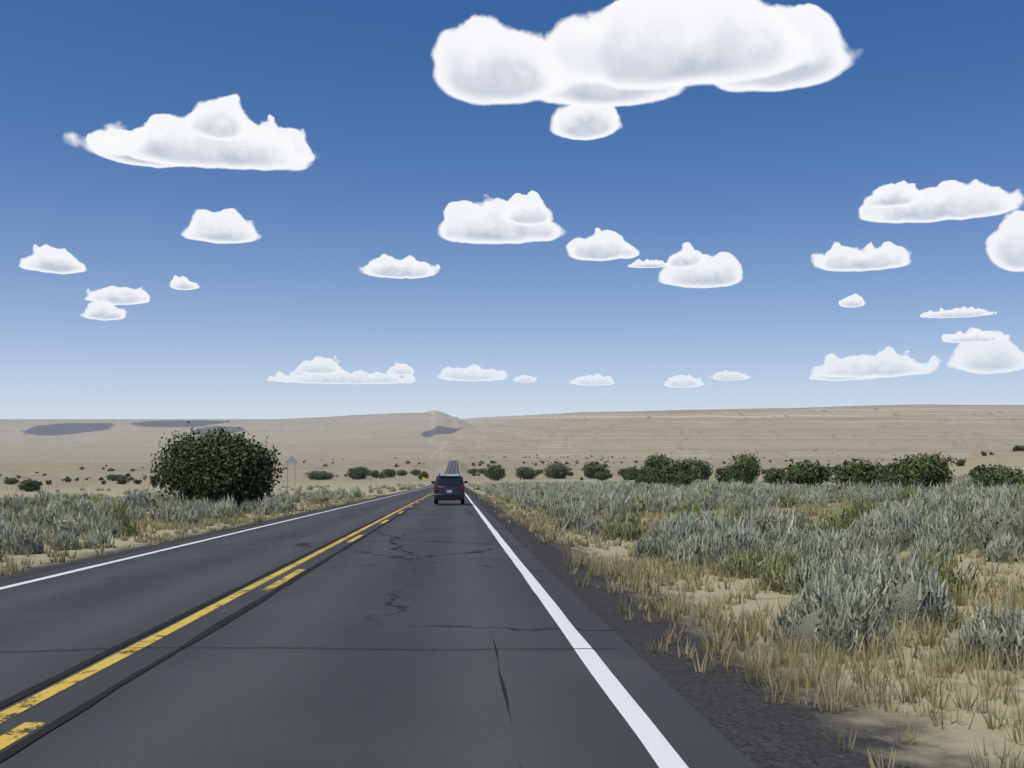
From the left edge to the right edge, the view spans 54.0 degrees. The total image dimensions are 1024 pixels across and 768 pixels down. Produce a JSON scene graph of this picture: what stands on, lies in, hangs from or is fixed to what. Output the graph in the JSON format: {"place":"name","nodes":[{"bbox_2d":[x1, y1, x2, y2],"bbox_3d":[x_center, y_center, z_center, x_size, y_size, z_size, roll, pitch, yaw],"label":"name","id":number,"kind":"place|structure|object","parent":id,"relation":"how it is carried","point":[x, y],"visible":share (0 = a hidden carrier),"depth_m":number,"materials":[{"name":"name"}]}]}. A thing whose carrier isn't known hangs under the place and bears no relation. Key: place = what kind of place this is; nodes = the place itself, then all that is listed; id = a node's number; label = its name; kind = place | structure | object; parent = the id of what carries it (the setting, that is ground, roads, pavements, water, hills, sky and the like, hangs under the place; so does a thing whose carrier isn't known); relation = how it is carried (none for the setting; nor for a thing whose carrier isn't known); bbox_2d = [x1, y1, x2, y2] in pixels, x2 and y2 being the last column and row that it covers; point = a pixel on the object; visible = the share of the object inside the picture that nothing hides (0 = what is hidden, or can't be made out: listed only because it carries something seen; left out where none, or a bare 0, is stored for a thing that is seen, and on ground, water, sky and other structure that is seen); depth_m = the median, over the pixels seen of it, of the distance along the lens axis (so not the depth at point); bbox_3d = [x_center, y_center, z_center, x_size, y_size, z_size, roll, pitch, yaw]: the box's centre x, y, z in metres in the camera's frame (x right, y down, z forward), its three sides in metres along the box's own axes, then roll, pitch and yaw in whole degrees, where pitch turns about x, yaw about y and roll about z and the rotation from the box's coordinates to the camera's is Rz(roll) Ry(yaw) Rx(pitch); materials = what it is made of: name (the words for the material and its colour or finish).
{"place":"outdoors","nodes":[
{"label":"outdoors","id":0,"kind":"place"},
{"bbox_2d":[19,244,85,273],"bbox_3d":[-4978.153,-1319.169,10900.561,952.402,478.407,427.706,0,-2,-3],"label":"cloud","id":1,"kind":"structure","parent":0,"point":[46,258],"depth_m":10871.47,"materials":[{"name":"white"}]},
{"bbox_2d":[81,286,149,320],"bbox_3d":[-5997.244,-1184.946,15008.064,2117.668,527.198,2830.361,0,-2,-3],"label":"cloud","id":2,"kind":"structure","parent":0,"point":[101,306],"depth_m":13912.38,"materials":[{"name":"white"}]},
{"bbox_2d":[170,275,198,289],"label":"cloud","id":3,"kind":"structure","parent":0,"point":[181,283],"depth_m":12637.29,"materials":[{"name":"white"}]},
{"bbox_2d":[66,94,314,170],"bbox_3d":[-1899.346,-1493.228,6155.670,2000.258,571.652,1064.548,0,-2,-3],"label":"cloud","id":4,"kind":"structure","parent":0,"point":[224,132],"depth_m":6163.10,"materials":[{"name":"white"}]},
{"bbox_2d":[182,208,259,243],"bbox_3d":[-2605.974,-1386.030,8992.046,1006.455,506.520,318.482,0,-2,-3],"label":"cloud","id":5,"kind":"structure","parent":0,"point":[227,226],"depth_m":8965.24,"materials":[{"name":"white"}]},
{"bbox_2d":[268,356,414,383],"bbox_3d":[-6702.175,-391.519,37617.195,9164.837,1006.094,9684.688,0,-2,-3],"label":"cloud","id":6,"kind":"structure","parent":0,"point":[318,369],"depth_m":41600.54,"materials":[{"name":"white"}]},
{"bbox_2d":[0,460,755,767],"bbox_3d":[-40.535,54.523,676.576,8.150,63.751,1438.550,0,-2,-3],"label":"road","id":7,"kind":"structure","parent":0,"point":[394,691],"depth_m":7.84,"materials":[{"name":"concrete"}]},
{"bbox_2d":[0,469,452,749],"bbox_3d":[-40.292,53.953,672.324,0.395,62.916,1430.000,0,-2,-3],"label":"road centre lines","id":8,"kind":"object","parent":7,"relation":"on","point":[5,741],"visible":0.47,"depth_m":7.99,"materials":[{"name":"yellow paint"}]},
{"bbox_2d":[0,504,614,767],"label":"road tar seal","id":9,"kind":"object","parent":7,"relation":"on","point":[15,748],"visible":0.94,"depth_m":8.28,"materials":[{"name":"black asphalt"}]},
{"bbox_2d":[0,461,688,767],"bbox_3d":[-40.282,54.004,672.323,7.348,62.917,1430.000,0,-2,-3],"label":"white edge line","id":10,"kind":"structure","parent":7,"relation":"on","point":[660,749],"depth_m":7.52,"materials":[{"name":"white paint"}]},
{"bbox_2d":[431,473,467,503],"bbox_3d":[-3.748,6.210,60.294,2.220,1.741,4.460,0,-2,-3],"label":"suv","id":11,"kind":"object","parent":7,"relation":"on","point":[449,486],"visible":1,"depth_m":58.22,"materials":[{"name":"black paint"}]},
{"bbox_2d":[360,254,439,278],"bbox_3d":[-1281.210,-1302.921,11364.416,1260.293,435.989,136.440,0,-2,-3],"label":"cloud","id":12,"kind":"structure","parent":0,"point":[387,266],"depth_m":11342.08,"materials":[{"name":"white"}]},
{"bbox_2d":[439,191,563,243],"bbox_3d":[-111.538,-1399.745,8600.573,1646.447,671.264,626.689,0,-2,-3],"label":"cloud","id":13,"kind":"structure","parent":0,"point":[517,218],"depth_m":8771.16,"materials":[{"name":"white"}]},
{"bbox_2d":[0,404,1023,767],"bbox_3d":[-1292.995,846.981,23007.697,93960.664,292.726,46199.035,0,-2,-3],"label":"ground","id":14,"kind":"structure","parent":0,"point":[748,720],"depth_m":1114.61,"materials":[{"name":"beige sand"}]},
{"bbox_2d":[3,478,20,484],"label":"bush","id":15,"kind":"object","parent":14,"relation":"on","point":[10,481],"visible":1,"depth_m":569.76,"materials":[{"name":"green plant"}]},
{"bbox_2d":[17,478,42,491],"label":"bush","id":16,"kind":"object","parent":14,"relation":"on","point":[28,485],"visible":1,"depth_m":226.24,"materials":[{"name":"green plant"}]},
{"bbox_2d":[61,476,71,481],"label":"shrub","id":17,"kind":"object","parent":14,"relation":"on","point":[67,479],"visible":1,"depth_m":622.90,"materials":[{"name":"green plant"}]},
{"bbox_2d":[105,474,128,480],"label":"bush","id":18,"kind":"object","parent":14,"relation":"on","point":[112,477],"visible":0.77,"depth_m":631.60,"materials":[{"name":"green plant"}]},
{"bbox_2d":[116,477,129,483],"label":"shrub","id":19,"kind":"object","parent":14,"relation":"on","point":[120,480],"visible":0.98,"depth_m":491.69,"materials":[{"name":"green plant"}]},
{"bbox_2d":[133,479,141,483],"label":"shrub","id":20,"kind":"object","parent":14,"relation":"on","point":[136,481],"visible":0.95,"depth_m":468.08,"materials":[{"name":"green plant"}]},
{"bbox_2d":[149,478,161,485],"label":"shrub","id":21,"kind":"object","parent":14,"relation":"on","point":[151,479],"visible":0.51,"depth_m":402.10,"materials":[{"name":"green plant"}]},
{"bbox_2d":[141,420,286,510],"bbox_3d":[-15.424,4.327,51.729,7.422,4.918,6.981,2,-3,-38],"label":"bush","id":22,"kind":"object","parent":14,"relation":"on","point":[219,466],"visible":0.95,"depth_m":50.24,"materials":[{"name":"green plant"}]},
{"bbox_2d":[285,456,297,491],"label":"road sign","id":23,"kind":"object","parent":14,"relation":"on","point":[290,459],"visible":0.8,"depth_m":121.50,"materials":[{"name":"silver metal"}]},
{"bbox_2d":[303,470,336,479],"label":"bush","id":24,"kind":"object","parent":14,"relation":"on","point":[321,475],"visible":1,"depth_m":598.47,"materials":[{"name":"green plant"}]},
{"bbox_2d":[343,466,371,478],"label":"bush","id":25,"kind":"object","parent":14,"relation":"on","point":[360,472],"visible":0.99,"depth_m":589.88,"materials":[{"name":"green plant"}]},
{"bbox_2d":[370,470,379,476],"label":"bush","id":26,"kind":"object","parent":14,"relation":"on","point":[374,472],"visible":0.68,"depth_m":650.65,"materials":[{"name":"green plant"}]},
{"bbox_2d":[375,472,386,478],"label":"shrub","id":27,"kind":"object","parent":14,"relation":"on","point":[380,475],"visible":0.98,"depth_m":612.62,"materials":[{"name":"green plant"}]},
{"bbox_2d":[381,468,396,476],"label":"bush","id":28,"kind":"object","parent":14,"relation":"on","point":[389,472],"visible":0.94,"depth_m":636.88,"materials":[{"name":"green plant"}]},
{"bbox_2d":[395,469,407,475],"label":"bush","id":29,"kind":"object","parent":14,"relation":"on","point":[401,472],"visible":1,"depth_m":890.69,"materials":[{"name":"green plant"}]},
{"bbox_2d":[410,469,420,475],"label":"bush","id":30,"kind":"object","parent":14,"relation":"on","point":[415,472],"visible":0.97,"depth_m":892.06,"materials":[{"name":"green plant"}]},
{"bbox_2d":[418,471,428,479],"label":"bush","id":31,"kind":"object","parent":14,"relation":"on","point":[423,474],"visible":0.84,"depth_m":488.93,"materials":[{"name":"green plant"}]},
{"bbox_2d":[467,468,478,473],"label":"bush","id":32,"kind":"object","parent":14,"relation":"on","point":[470,471],"visible":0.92,"depth_m":894.98,"materials":[{"name":"green plant"}]},
{"bbox_2d":[478,468,486,473],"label":"bush","id":33,"kind":"object","parent":14,"relation":"on","point":[481,471],"visible":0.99,"depth_m":895.87,"materials":[{"name":"green plant"}]},
{"bbox_2d":[486,464,507,480],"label":"bush","id":34,"kind":"object","parent":14,"relation":"on","point":[495,473],"visible":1,"depth_m":427.00,"materials":[{"name":"green plant"}]},
{"bbox_2d":[0,472,1023,670],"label":"sagebrush","id":35,"kind":"object","parent":14,"relation":"on","point":[943,523],"visible":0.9,"depth_m":20.23,"materials":[{"name":"green plant"}]},
{"bbox_2d":[0,482,1023,767],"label":"dry grass","id":36,"kind":"structure","parent":14,"relation":"on","point":[634,570],"depth_m":10.19,"materials":[{"name":"plant"}]},
{"bbox_2d":[514,466,536,478],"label":"bush","id":37,"kind":"object","parent":14,"relation":"on","point":[523,472],"visible":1,"depth_m":475.50,"materials":[{"name":"green plant"}]},
{"bbox_2d":[543,462,568,478],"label":"bush","id":38,"kind":"object","parent":14,"relation":"on","point":[556,471],"visible":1,"depth_m":487.84,"materials":[{"name":"green plant"}]},
{"bbox_2d":[581,461,608,478],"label":"bush","id":39,"kind":"object","parent":14,"relation":"on","point":[591,469],"visible":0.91,"depth_m":467.81,"materials":[{"name":"green plant"}]},
{"bbox_2d":[593,471,609,480],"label":"bush","id":40,"kind":"object","parent":14,"relation":"on","point":[601,476],"visible":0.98,"depth_m":344.46,"materials":[{"name":"green plant"}]},
{"bbox_2d":[623,473,631,480],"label":"bush","id":41,"kind":"object","parent":14,"relation":"on","point":[626,476],"visible":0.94,"depth_m":338.95,"materials":[{"name":"green plant"}]},
{"bbox_2d":[616,467,640,479],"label":"bush","id":42,"kind":"object","parent":14,"relation":"on","point":[632,471],"visible":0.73,"depth_m":348.89,"materials":[{"name":"green plant"}]},
{"bbox_2d":[634,474,649,484],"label":"bush","id":43,"kind":"object","parent":14,"relation":"on","point":[640,478],"visible":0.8,"depth_m":180.16,"materials":[{"name":"green plant"}]},
{"bbox_2d":[638,465,662,482],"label":"bush","id":44,"kind":"object","parent":14,"relation":"on","point":[645,471],"visible":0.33,"depth_m":225.00,"materials":[{"name":"green plant"}]},
{"bbox_2d":[647,475,659,483],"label":"bush","id":45,"kind":"object","parent":14,"relation":"on","point":[653,479],"visible":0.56,"depth_m":180.50,"materials":[{"name":"green plant"}]},
{"bbox_2d":[643,452,676,467],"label":"bush","id":46,"kind":"object","parent":14,"relation":"on","point":[654,461],"visible":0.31,"depth_m":335.90,"materials":[{"name":"green plant"}]},
{"bbox_2d":[653,459,693,485],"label":"bush","id":47,"kind":"object","parent":14,"relation":"on","point":[665,470],"visible":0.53,"depth_m":134.84,"materials":[{"name":"green plant"}]},
{"bbox_2d":[673,480,682,486],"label":"bush","id":48,"kind":"object","parent":14,"relation":"on","point":[676,482],"visible":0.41,"depth_m":95.34,"materials":[{"name":"green plant"}]},
{"bbox_2d":[667,471,693,486],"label":"bush","id":49,"kind":"object","parent":14,"relation":"on","point":[683,477],"visible":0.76,"depth_m":131.77,"materials":[{"name":"green plant"}]},
{"bbox_2d":[685,463,699,482],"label":"bush","id":50,"kind":"object","parent":14,"relation":"on","point":[694,471],"visible":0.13,"depth_m":217.43,"materials":[{"name":"green plant"}]},
{"bbox_2d":[680,457,713,481],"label":"bush","id":51,"kind":"object","parent":14,"relation":"on","point":[704,473],"visible":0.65,"depth_m":307.88,"materials":[{"name":"green plant"}]},
{"bbox_2d":[713,465,744,483],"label":"bush","id":52,"kind":"object","parent":14,"relation":"on","point":[727,473],"visible":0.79,"depth_m":131.97,"materials":[{"name":"green plant"}]},
{"bbox_2d":[728,451,761,483],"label":"juniper tree","id":53,"kind":"object","parent":14,"relation":"on","point":[750,466],"visible":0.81,"depth_m":143.05,"materials":[{"name":"green plant"}]},
{"bbox_2d":[761,466,788,485],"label":"bush","id":54,"kind":"object","parent":14,"relation":"on","point":[772,475],"visible":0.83,"depth_m":112.54,"materials":[{"name":"green plant"}]},
{"bbox_2d":[777,461,833,487],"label":"bush","id":55,"kind":"object","parent":14,"relation":"on","point":[803,473],"visible":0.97,"depth_m":98.94,"materials":[{"name":"green plant"}]},
{"bbox_2d":[831,457,881,487],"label":"bush","id":56,"kind":"object","parent":14,"relation":"on","point":[861,471],"visible":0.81,"depth_m":85.20,"materials":[{"name":"green plant"}]},
{"bbox_2d":[872,471,898,488],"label":"bush","id":57,"kind":"object","parent":14,"relation":"on","point":[881,478],"visible":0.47,"depth_m":80.73,"materials":[{"name":"green plant"}]},
{"bbox_2d":[881,464,898,474],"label":"shrub","id":58,"kind":"object","parent":14,"relation":"on","point":[888,468],"visible":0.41,"depth_m":306.42,"materials":[{"name":"green plant"}]},
{"bbox_2d":[889,449,954,489],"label":"bush","id":59,"kind":"object","parent":14,"relation":"on","point":[926,470],"visible":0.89,"depth_m":76.41,"materials":[{"name":"green plant"}]},
{"bbox_2d":[954,458,965,465],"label":"shrub","id":60,"kind":"object","parent":14,"relation":"on","point":[960,462],"visible":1,"depth_m":414.57,"materials":[{"name":"green plant"}]},
{"bbox_2d":[968,465,983,475],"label":"shrub","id":61,"kind":"object","parent":14,"relation":"on","point":[978,467],"visible":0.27,"depth_m":278.31,"materials":[{"name":"green plant"}]},
{"bbox_2d":[963,464,1023,490],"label":"bush","id":62,"kind":"object","parent":14,"relation":"on","point":[992,476],"visible":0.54,"depth_m":58.26,"materials":[{"name":"green plant"}]},
{"bbox_2d":[1014,445,1023,451],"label":"shrub","id":63,"kind":"object","parent":14,"relation":"on","point":[1020,447],"visible":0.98,"depth_m":442.29,"materials":[{"name":"green plant"}]},
{"bbox_2d":[0,0,1023,418],"label":"sky","id":64,"kind":"structure","parent":0,"point":[931,92],"materials":[{"name":"blue"}]},
{"bbox_2d":[432,0,851,139],"bbox_3d":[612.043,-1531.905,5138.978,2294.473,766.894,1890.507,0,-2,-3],"label":"cloud","id":65,"kind":"structure","parent":0,"point":[592,70],"depth_m":4596.57,"materials":[{"name":"white"}]},
{"bbox_2d":[839,293,864,306],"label":"cloud","id":66,"kind":"structure","parent":0,"point":[855,300],"depth_m":14575.20,"materials":[{"name":"white"}]},
{"bbox_2d":[811,241,909,271],"bbox_3d":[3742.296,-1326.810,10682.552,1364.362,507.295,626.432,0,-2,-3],"label":"cloud","id":67,"kind":"structure","parent":0,"point":[837,256],"depth_m":10662.33,"materials":[{"name":"white"}]},
{"bbox_2d":[809,347,939,380],"bbox_3d":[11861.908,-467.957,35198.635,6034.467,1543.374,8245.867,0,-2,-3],"label":"cloud","id":68,"kind":"structure","parent":0,"point":[888,362],"depth_m":32124.62,"materials":[{"name":"white"}]},
{"bbox_2d":[859,179,1023,222],"bbox_3d":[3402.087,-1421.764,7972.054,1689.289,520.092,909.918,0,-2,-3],"label":"cloud","id":69,"kind":"structure","parent":0,"point":[903,201],"depth_m":7873.32,"materials":[{"name":"white"}]},
{"bbox_2d":[920,307,1023,373],"bbox_3d":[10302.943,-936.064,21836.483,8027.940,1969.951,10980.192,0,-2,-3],"label":"cloud","id":70,"kind":"structure","parent":0,"point":[978,351],"depth_m":26473.76,"materials":[{"name":"white"}]},
{"bbox_2d":[986,210,1023,271],"bbox_3d":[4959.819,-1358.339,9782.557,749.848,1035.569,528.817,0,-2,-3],"label":"cloud","id":71,"kind":"structure","parent":0,"point":[1005,245],"depth_m":9783.51,"materials":[{"name":"white"}]}
]}

